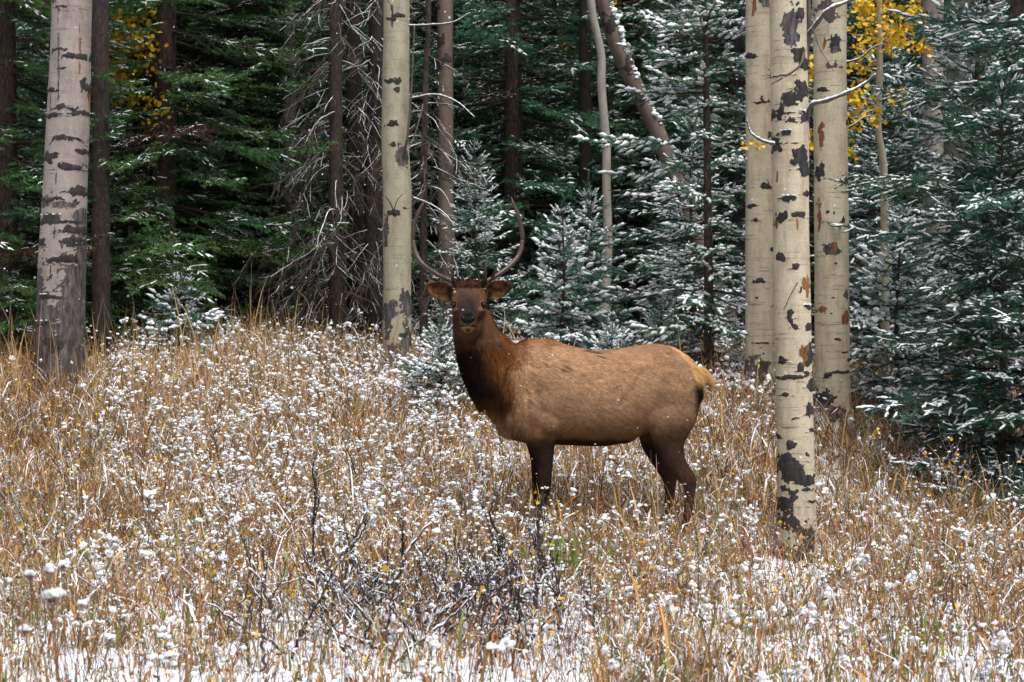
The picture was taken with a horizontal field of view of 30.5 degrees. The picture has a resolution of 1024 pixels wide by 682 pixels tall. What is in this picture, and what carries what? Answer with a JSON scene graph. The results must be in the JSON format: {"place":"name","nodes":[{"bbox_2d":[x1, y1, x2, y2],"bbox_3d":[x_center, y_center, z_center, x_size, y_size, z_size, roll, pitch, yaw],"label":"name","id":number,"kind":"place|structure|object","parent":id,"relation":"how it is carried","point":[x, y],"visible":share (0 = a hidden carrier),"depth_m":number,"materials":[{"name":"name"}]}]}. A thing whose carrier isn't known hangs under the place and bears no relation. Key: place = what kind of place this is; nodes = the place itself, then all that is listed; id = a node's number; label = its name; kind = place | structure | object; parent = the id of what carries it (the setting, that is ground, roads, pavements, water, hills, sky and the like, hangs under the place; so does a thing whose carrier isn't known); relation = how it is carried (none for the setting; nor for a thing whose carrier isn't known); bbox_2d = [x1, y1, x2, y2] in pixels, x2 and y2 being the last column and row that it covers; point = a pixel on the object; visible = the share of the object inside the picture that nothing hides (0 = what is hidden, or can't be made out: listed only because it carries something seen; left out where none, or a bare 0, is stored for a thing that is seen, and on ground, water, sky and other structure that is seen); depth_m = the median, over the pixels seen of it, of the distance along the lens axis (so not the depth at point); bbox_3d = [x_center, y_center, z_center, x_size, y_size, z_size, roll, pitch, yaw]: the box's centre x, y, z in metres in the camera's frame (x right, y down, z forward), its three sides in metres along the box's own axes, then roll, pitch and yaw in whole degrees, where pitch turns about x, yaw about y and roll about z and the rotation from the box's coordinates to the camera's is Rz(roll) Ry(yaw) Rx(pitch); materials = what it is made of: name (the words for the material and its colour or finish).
{"place":"outdoors","nodes":[
{"label":"outdoors","id":0,"kind":"place"},
{"bbox_2d":[0,0,1023,681],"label":"ground","id":1,"kind":"structure","parent":0,"point":[338,666],"depth_m":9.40,"materials":[{"name":"beige plant"}]},
{"bbox_2d":[16,22,48,223],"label":"spruce tree","id":2,"kind":"object","parent":1,"relation":"on","point":[19,52],"visible":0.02,"depth_m":30.41,"materials":[{"name":"green plant"}]},
{"bbox_2d":[16,9,49,262],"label":"spruce tree","id":3,"kind":"object","parent":1,"relation":"on","point":[43,47],"visible":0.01,"depth_m":32.83,"materials":[{"name":"green plant"}]},
{"bbox_2d":[17,21,48,195],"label":"spruce tree","id":4,"kind":"object","parent":1,"relation":"on","point":[26,49],"visible":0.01,"depth_m":37.75,"materials":[{"name":"green plant"}]},
{"bbox_2d":[0,438,114,551],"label":"bare shrub","id":5,"kind":"object","parent":1,"relation":"on","point":[76,464],"visible":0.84,"depth_m":12.04,"materials":[{"name":"brown plant"}]},
{"bbox_2d":[4,559,115,681],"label":"seedhead plant","id":6,"kind":"object","parent":1,"relation":"on","point":[50,594],"visible":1,"depth_m":5.61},
{"bbox_2d":[31,0,91,405],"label":"aspen tree","id":7,"kind":"object","parent":1,"relation":"on","point":[61,267],"visible":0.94,"depth_m":17.80,"materials":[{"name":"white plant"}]},
{"bbox_2d":[91,0,110,370],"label":"conifer tree","id":8,"kind":"object","parent":1,"relation":"on","point":[101,274],"visible":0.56,"depth_m":20.40,"materials":[{"name":"brown wood"}]},
{"bbox_2d":[0,0,212,365],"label":"spruce tree","id":9,"kind":"object","parent":1,"relation":"on","point":[11,189],"visible":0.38,"depth_m":21.21,"materials":[{"name":"green plant"}]},
{"bbox_2d":[15,3,199,317],"bbox_3d":[-6.767,-7.344,29.082,5.014,15.073,5.489,0,1,-18],"label":"spruce tree","id":10,"kind":"object","parent":1,"relation":"on","point":[27,47],"visible":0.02,"depth_m":29.23,"materials":[{"name":"green plant"}]},
{"bbox_2d":[4,598,216,645],"bbox_3d":[-1.984,1.402,9.300,1.110,0.265,0.205,0,1,4],"label":"grass tuft","id":11,"kind":"object","parent":1,"relation":"on","point":[120,622],"visible":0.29,"depth_m":9.30,"materials":[{"name":"brown plant"}]},
{"bbox_2d":[15,1,235,326],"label":"spruce tree","id":12,"kind":"object","parent":1,"relation":"on","point":[20,90],"visible":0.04,"depth_m":25.92,"materials":[{"name":"green plant"}]},
{"bbox_2d":[91,0,187,328],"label":"aspen tree","id":13,"kind":"object","parent":1,"relation":"on","point":[131,103],"visible":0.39,"depth_m":22.33,"materials":[{"name":"yellow plant"}]},
{"bbox_2d":[85,410,197,475],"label":"grass","id":14,"kind":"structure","parent":1,"relation":"on","point":[185,433],"depth_m":15.11,"materials":[{"name":"brown plant"}]},
{"bbox_2d":[96,463,236,588],"bbox_3d":[-2.084,1.120,11.139,0.579,0.744,0.908,-1,1,-44],"label":"bare shrub","id":15,"kind":"object","parent":1,"relation":"on","point":[232,539],"visible":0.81,"depth_m":11.11,"materials":[{"name":"brown plant"}]},
{"bbox_2d":[17,2,325,342],"bbox_3d":[-4.709,-6.274,24.580,5.074,13.614,4.746,0,1,25],"label":"spruce tree","id":16,"kind":"object","parent":1,"relation":"on","point":[146,84],"visible":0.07,"depth_m":24.27,"materials":[{"name":"green plant"}]},
{"bbox_2d":[0,0,352,361],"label":"spruce tree","id":17,"kind":"object","parent":1,"relation":"on","point":[165,220],"visible":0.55,"depth_m":21.95,"materials":[{"name":"green plant"}]},
{"bbox_2d":[126,265,229,365],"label":"spruce sapling","id":18,"kind":"object","parent":1,"relation":"on","point":[206,318],"visible":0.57,"depth_m":20.39,"materials":[{"name":"green plant"}]},
{"bbox_2d":[87,0,366,340],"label":"spruce tree","id":19,"kind":"object","parent":1,"relation":"on","point":[290,131],"visible":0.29,"depth_m":22.98,"materials":[{"name":"green plant"}]},
{"bbox_2d":[221,1,233,312],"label":"aspen tree","id":20,"kind":"object","parent":1,"relation":"on","point":[226,198],"visible":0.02,"depth_m":24.14,"materials":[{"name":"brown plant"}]},
{"bbox_2d":[90,0,419,337],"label":"spruce tree","id":21,"kind":"object","parent":1,"relation":"on","point":[190,164],"visible":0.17,"depth_m":23.50,"materials":[{"name":"green plant"}]},
{"bbox_2d":[135,0,411,330],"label":"spruce tree","id":22,"kind":"object","parent":1,"relation":"on","point":[263,105],"visible":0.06,"depth_m":24.82,"materials":[{"name":"green plant"}]},
{"bbox_2d":[118,1,430,318],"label":"spruce tree","id":23,"kind":"object","parent":1,"relation":"on","point":[327,154],"depth_m":28.11,"materials":[{"name":"green plant"}]},
{"bbox_2d":[237,265,317,327],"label":"spruce sapling","id":24,"kind":"object","parent":1,"relation":"on","point":[274,303],"visible":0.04,"depth_m":23.83,"materials":[{"name":"green plant"}]},
{"bbox_2d":[282,0,297,331],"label":"aspen tree","id":25,"kind":"object","parent":1,"relation":"on","point":[290,117],"visible":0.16,"depth_m":23.41,"materials":[{"name":"grey plant"}]},
{"bbox_2d":[282,471,386,547],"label":"grass","id":26,"kind":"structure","parent":1,"relation":"on","point":[284,496],"depth_m":12.92,"materials":[{"name":"brown plant"}]},
{"bbox_2d":[227,0,449,344],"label":"dead spruce","id":27,"kind":"object","parent":1,"relation":"on","point":[336,211],"visible":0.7,"depth_m":21.91,"materials":[{"name":"grey plant"}]},
{"bbox_2d":[346,0,363,342],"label":"conifer tree","id":28,"kind":"object","parent":1,"relation":"on","point":[353,40],"visible":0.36,"depth_m":22.80,"materials":[{"name":"brown wood"}]},
{"bbox_2d":[283,2,430,241],"bbox_3d":[-3.166,-6.981,33.093,5.043,13.849,4.607,0,1,3],"label":"spruce tree","id":29,"kind":"object","parent":1,"relation":"on","point":[363,93],"depth_m":33.05,"materials":[{"name":"green plant"}]},
{"bbox_2d":[235,0,489,341],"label":"spruce tree","id":30,"kind":"object","parent":1,"relation":"on","point":[364,29],"visible":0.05,"depth_m":26.03,"materials":[{"name":"green plant"}]},
{"bbox_2d":[310,0,427,346],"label":"dead spruce","id":31,"kind":"object","parent":1,"relation":"on","point":[373,226],"visible":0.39,"depth_m":22.39,"materials":[{"name":"grey wood"}]},
{"bbox_2d":[206,449,616,672],"bbox_3d":[-0.476,1.127,9.495,1.969,1.114,2.369,0,1,0],"label":"bare shrub","id":32,"kind":"object","parent":1,"relation":"on","point":[495,572],"visible":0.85,"depth_m":9.41,"materials":[{"name":"grey plant"}]},
{"bbox_2d":[381,0,474,370],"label":"aspen tree","id":33,"kind":"object","parent":1,"relation":"on","point":[397,190],"visible":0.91,"depth_m":19.36,"materials":[{"name":"beige plant"}]},
{"bbox_2d":[388,312,483,424],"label":"spruce sapling","id":34,"kind":"object","parent":1,"relation":"on","point":[418,370],"visible":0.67,"depth_m":17.52,"materials":[{"name":"green plant"}]},
{"bbox_2d":[348,0,524,361],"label":"dead spruce","id":35,"kind":"object","parent":1,"relation":"on","point":[423,299],"visible":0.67,"depth_m":21.45,"materials":[{"name":"grey wood"}]},
{"bbox_2d":[312,0,568,341],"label":"spruce tree","id":36,"kind":"object","parent":1,"relation":"on","point":[498,136],"visible":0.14,"depth_m":26.12,"materials":[{"name":"green plant"}]},
{"bbox_2d":[437,0,453,355],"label":"aspen tree","id":37,"kind":"object","parent":1,"relation":"on","point":[445,54],"visible":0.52,"depth_m":23.69,"materials":[{"name":"brown plant"}]},
{"bbox_2d":[362,0,561,325],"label":"spruce tree","id":38,"kind":"object","parent":1,"relation":"on","point":[496,75],"visible":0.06,"depth_m":28.72,"materials":[{"name":"green plant"}]},
{"bbox_2d":[423,136,526,351],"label":"spruce tree","id":39,"kind":"object","parent":1,"relation":"on","point":[475,195],"visible":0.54,"depth_m":21.73,"materials":[{"name":"green plant"}]},
{"bbox_2d":[409,0,558,301],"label":"spruce tree","id":40,"kind":"object","parent":1,"relation":"on","point":[473,90],"visible":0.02,"depth_m":32.51,"materials":[{"name":"green plant"}]},
{"bbox_2d":[412,1,575,301],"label":"spruce tree","id":41,"kind":"object","parent":1,"relation":"on","point":[502,114],"visible":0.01,"depth_m":37.71,"materials":[{"name":"green plant"}]},
{"bbox_2d":[0,295,1023,681],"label":"withered herbs","id":42,"kind":"object","parent":1,"relation":"on","point":[948,595],"visible":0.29,"depth_m":10.61,"materials":[{"name":"beige plant"}]},
{"bbox_2d":[0,288,1023,681],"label":"snow clumps","id":43,"kind":"object","parent":1,"relation":"on","point":[434,516],"visible":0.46,"depth_m":13.50,"materials":[{"name":"white snow"}]},
{"bbox_2d":[346,0,684,343],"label":"spruce tree","id":44,"kind":"object","parent":1,"relation":"on","point":[513,177],"visible":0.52,"depth_m":24.87,"materials":[{"name":"green plant"}]},
{"bbox_2d":[482,500,577,551],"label":"bare shrub","id":45,"kind":"object","parent":1,"relation":"on","point":[564,519],"visible":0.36,"depth_m":12.49,"materials":[{"name":"brown plant"}]},
{"bbox_2d":[489,0,572,264],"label":"spruce tree","id":46,"kind":"object","parent":1,"relation":"on","point":[544,68],"depth_m":40.63,"materials":[{"name":"green plant"}]},
{"bbox_2d":[507,564,611,664],"bbox_3d":[0.258,1.316,8.980,0.537,0.470,0.757,0,1,33],"label":"bare shrub","id":47,"kind":"object","parent":1,"relation":"on","point":[573,613],"visible":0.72,"depth_m":8.95,"materials":[{"name":"grey plant"}]},
{"bbox_2d":[411,197,714,536],"bbox_3d":[0.391,0.193,13.945,2.274,2.550,0.736,0,1,-4],"label":"bull elk","id":48,"kind":"object","parent":1,"relation":"on","point":[645,390],"visible":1,"depth_m":13.82,"materials":[{"name":"fur"}]},
{"bbox_2d":[507,192,621,348],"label":"spruce tree","id":49,"kind":"object","parent":1,"relation":"on","point":[572,251],"visible":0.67,"depth_m":19.24,"materials":[{"name":"green plant"}]},
{"bbox_2d":[520,532,612,587],"bbox_3d":[0.332,1.317,11.421,0.575,0.366,0.242,0,1,0],"label":"grass tuft","id":50,"kind":"object","parent":1,"relation":"on","point":[563,555],"visible":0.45,"depth_m":11.39,"materials":[{"name":"plant"}]},
{"bbox_2d":[493,0,665,289],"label":"spruce tree","id":51,"kind":"object","parent":1,"relation":"on","point":[566,105],"depth_m":36.47,"materials":[{"name":"green plant"}]},
{"bbox_2d":[530,173,640,349],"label":"spruce tree","id":52,"kind":"object","parent":1,"relation":"on","point":[586,237],"visible":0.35,"depth_m":19.90,"materials":[{"name":"green plant"}]},
{"bbox_2d":[578,0,592,334],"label":"conifer tree","id":53,"kind":"object","parent":1,"relation":"on","point":[585,105],"visible":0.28,"depth_m":24.40,"materials":[{"name":"brown wood"}]},
{"bbox_2d":[497,1,675,293],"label":"spruce tree","id":54,"kind":"object","parent":1,"relation":"on","point":[566,139],"visible":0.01,"depth_m":33.29,"materials":[{"name":"green plant"}]},
{"bbox_2d":[453,0,728,332],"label":"spruce tree","id":55,"kind":"object","parent":1,"relation":"on","point":[570,101],"visible":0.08,"depth_m":28.62,"materials":[{"name":"green plant"}]},
{"bbox_2d":[549,0,633,328],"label":"aspen tree","id":56,"kind":"object","parent":1,"relation":"on","point":[560,44],"visible":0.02,"depth_m":27.95,"materials":[{"name":"grey plant"}]},
{"bbox_2d":[587,0,612,336],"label":"aspen tree","id":57,"kind":"object","parent":1,"relation":"on","point":[604,124],"visible":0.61,"depth_m":21.44,"materials":[{"name":"grey plant"}]},
{"bbox_2d":[579,317,630,349],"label":"spruce sapling","id":58,"kind":"object","parent":1,"relation":"on","point":[611,335],"visible":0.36,"depth_m":18.29,"materials":[{"name":"white plant"}]},
{"bbox_2d":[621,0,632,333],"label":"conifer tree","id":59,"kind":"object","parent":1,"relation":"on","point":[630,110],"visible":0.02,"depth_m":26.90,"materials":[{"name":"brown wood"}]},
{"bbox_2d":[478,0,812,345],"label":"spruce tree","id":60,"kind":"object","parent":1,"relation":"on","point":[636,36],"visible":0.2,"depth_m":25.66,"materials":[{"name":"green plant"}]},
{"bbox_2d":[568,0,749,393],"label":"spruce tree","id":61,"kind":"object","parent":1,"relation":"on","point":[711,324],"visible":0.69,"depth_m":18.49,"materials":[{"name":"green plant"}]},
{"bbox_2d":[630,301,703,362],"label":"spruce sapling","id":62,"kind":"object","parent":1,"relation":"on","point":[661,316],"visible":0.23,"depth_m":19.18,"materials":[{"name":"green plant"}]},
{"bbox_2d":[595,0,742,349],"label":"aspen tree","id":63,"kind":"object","parent":1,"relation":"on","point":[613,28],"visible":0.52,"depth_m":22.88,"materials":[{"name":"brown plant"}]},
{"bbox_2d":[614,8,727,270],"bbox_3d":[3.734,-6.464,36.799,4.634,12.421,4.517,0,1,19],"label":"spruce tree","id":64,"kind":"object","parent":1,"relation":"on","point":[692,153],"depth_m":36.72,"materials":[{"name":"green plant"}]},
{"bbox_2d":[621,503,742,590],"bbox_3d":[1.054,1.259,11.520,0.748,0.623,1.156,0,1,0],"label":"bare shrub","id":65,"kind":"object","parent":1,"relation":"on","point":[689,550],"visible":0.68,"depth_m":11.57,"materials":[{"name":"brown plant"}]},
{"bbox_2d":[632,95,744,362],"bbox_3d":[2.100,-1.124,21.304,1.702,3.340,1.567,0,1,-25],"label":"spruce tree","id":66,"kind":"object","parent":1,"relation":"on","point":[679,205],"visible":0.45,"depth_m":21.22,"materials":[{"name":"green plant"}]},
{"bbox_2d":[692,0,703,347],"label":"aspen tree","id":67,"kind":"object","parent":1,"relation":"on","point":[699,277],"visible":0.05,"depth_m":24.91,"materials":[{"name":"brown plant"}]},
{"bbox_2d":[615,8,813,291],"bbox_3d":[3.321,-6.951,33.693,4.958,13.616,4.529,0,1,13],"label":"spruce tree","id":68,"kind":"object","parent":1,"relation":"on","point":[716,124],"depth_m":33.59,"materials":[{"name":"green plant"}]},
{"bbox_2d":[579,0,876,354],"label":"spruce tree","id":69,"kind":"object","parent":1,"relation":"on","point":[736,73],"visible":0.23,"depth_m":24.09,"materials":[{"name":"green plant"}]},
{"bbox_2d":[741,0,774,404],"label":"aspen tree","id":70,"kind":"object","parent":1,"relation":"on","point":[759,316],"visible":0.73,"depth_m":17.87,"materials":[{"name":"beige plant"}]},
{"bbox_2d":[656,0,920,330],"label":"spruce tree","id":71,"kind":"object","parent":1,"relation":"on","point":[850,81],"visible":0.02,"depth_m":28.72,"materials":[{"name":"green plant"}]},
{"bbox_2d":[746,0,875,562],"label":"aspen tree","id":72,"kind":"object","parent":1,"relation":"on","point":[795,28],"visible":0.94,"depth_m":13.18,"materials":[{"name":"beige plant"}]},
{"bbox_2d":[821,558,857,579],"bbox_3d":[2.112,1.475,12.111,0.329,0.137,0.075,0,1,-43],"label":"broken limb","id":73,"kind":"object","parent":1,"relation":"on","point":[838,570],"visible":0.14,"depth_m":12.10,"materials":[{"name":"white wood"}]},
{"bbox_2d":[812,0,883,436],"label":"aspen tree","id":74,"kind":"object","parent":1,"relation":"on","point":[831,285],"visible":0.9,"depth_m":16.86,"materials":[{"name":"beige plant"}]},
{"bbox_2d":[810,0,922,280],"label":"spruce tree","id":75,"kind":"object","parent":1,"relation":"on","point":[895,125],"depth_m":33.63,"materials":[{"name":"green plant"}]},
{"bbox_2d":[811,0,922,261],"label":"spruce tree","id":76,"kind":"object","parent":1,"relation":"on","point":[917,62],"visible":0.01,"depth_m":36.83,"materials":[{"name":"green plant"}]},
{"bbox_2d":[851,480,886,506],"bbox_3d":[2.915,1.278,15.354,0.104,0.251,0.453,1,1,45],"label":"broken limb","id":77,"kind":"object","parent":1,"relation":"on","point":[872,491],"visible":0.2,"depth_m":15.38,"materials":[{"name":"grey wood"}]},
{"bbox_2d":[808,0,933,399],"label":"aspen tree","id":78,"kind":"object","parent":1,"relation":"on","point":[868,9],"visible":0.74,"depth_m":18.25,"materials":[{"name":"yellow plant"}]},
{"bbox_2d":[809,19,955,376],"bbox_3d":[4.022,-1.341,19.950,2.174,4.268,2.002,0,1,21],"label":"spruce tree","id":79,"kind":"object","parent":1,"relation":"on","point":[873,169],"visible":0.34,"depth_m":19.83,"materials":[{"name":"green plant"}]},
{"bbox_2d":[850,344,915,426],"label":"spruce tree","id":80,"kind":"object","parent":1,"relation":"on","point":[892,386],"visible":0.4,"depth_m":17.49,"materials":[{"name":"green plant"}]},
{"bbox_2d":[806,0,995,345],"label":"spruce tree","id":81,"kind":"object","parent":1,"relation":"on","point":[850,51],"visible":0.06,"depth_m":25.14,"materials":[{"name":"green plant"}]},
{"bbox_2d":[850,196,968,425],"bbox_3d":[3.679,-0.185,17.746,1.276,2.509,1.562,0,1,38],"label":"spruce tree","id":82,"kind":"object","parent":1,"relation":"on","point":[896,302],"visible":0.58,"depth_m":17.61,"materials":[{"name":"green plant"}]},
{"bbox_2d":[852,613,973,657],"bbox_3d":[2.060,1.453,9.203,0.766,0.224,0.162,0,1,0],"label":"grass tuft","id":83,"kind":"object","parent":1,"relation":"on","point":[853,628],"visible":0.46,"depth_m":9.20,"materials":[{"name":"beige plant"}]},
{"bbox_2d":[810,0,1023,369],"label":"spruce tree","id":84,"kind":"object","parent":1,"relation":"on","point":[1016,8],"visible":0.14,"depth_m":21.89,"materials":[{"name":"green plant"}]},
{"bbox_2d":[866,421,976,513],"bbox_3d":[3.306,1.004,15.107,0.860,0.770,1.200,0,1,13],"label":"bare shrub","id":85,"kind":"object","parent":1,"relation":"on","point":[924,453],"visible":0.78,"depth_m":15.06,"materials":[{"name":"brown plant"}]},
{"bbox_2d":[821,0,1023,518],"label":"spruce tree","id":86,"kind":"object","parent":1,"relation":"on","point":[971,32],"visible":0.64,"depth_m":15.72,"materials":[{"name":"green plant"}]},
{"bbox_2d":[847,0,1004,339],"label":"spruce tree","id":87,"kind":"object","parent":1,"relation":"on","point":[912,205],"visible":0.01,"depth_m":28.14,"materials":[{"name":"green plant"}]},
{"bbox_2d":[922,0,947,368],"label":"aspen tree","id":88,"kind":"object","parent":1,"relation":"on","point":[928,6],"visible":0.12,"depth_m":20.88,"materials":[{"name":"grey plant"}]},
{"bbox_2d":[850,0,1023,407],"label":"spruce tree","id":89,"kind":"object","parent":1,"relation":"on","point":[937,163],"visible":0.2,"depth_m":19.50,"materials":[{"name":"green plant"}]},
{"bbox_2d":[872,60,1023,517],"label":"spruce tree","id":90,"kind":"object","parent":1,"relation":"on","point":[1001,422],"visible":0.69,"depth_m":15.59,"materials":[{"name":"green plant"}]},
{"bbox_2d":[903,0,1002,292],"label":"spruce tree","id":91,"kind":"object","parent":1,"relation":"on","point":[983,2],"visible":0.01,"depth_m":33.74,"materials":[{"name":"green plant"}]},
{"bbox_2d":[943,0,978,355],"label":"aspen tree","id":92,"kind":"object","parent":1,"relation":"on","point":[950,147],"visible":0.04,"depth_m":21.80,"materials":[{"name":"grey plant"}]},
{"bbox_2d":[899,421,1023,528],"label":"bare shrub","id":93,"kind":"object","parent":1,"relation":"on","point":[942,468],"visible":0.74,"depth_m":14.67,"materials":[{"name":"brown plant"}]},
{"bbox_2d":[915,516,1023,598],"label":"bare shrub","id":94,"kind":"object","parent":1,"relation":"on","point":[1019,532],"visible":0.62,"depth_m":11.60,"materials":[{"name":"brown plant"}]},
{"bbox_2d":[4,0,1023,623],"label":"snowflakes","id":95,"kind":"object","parent":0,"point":[480,240],"visible":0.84,"depth_m":8.49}
]}

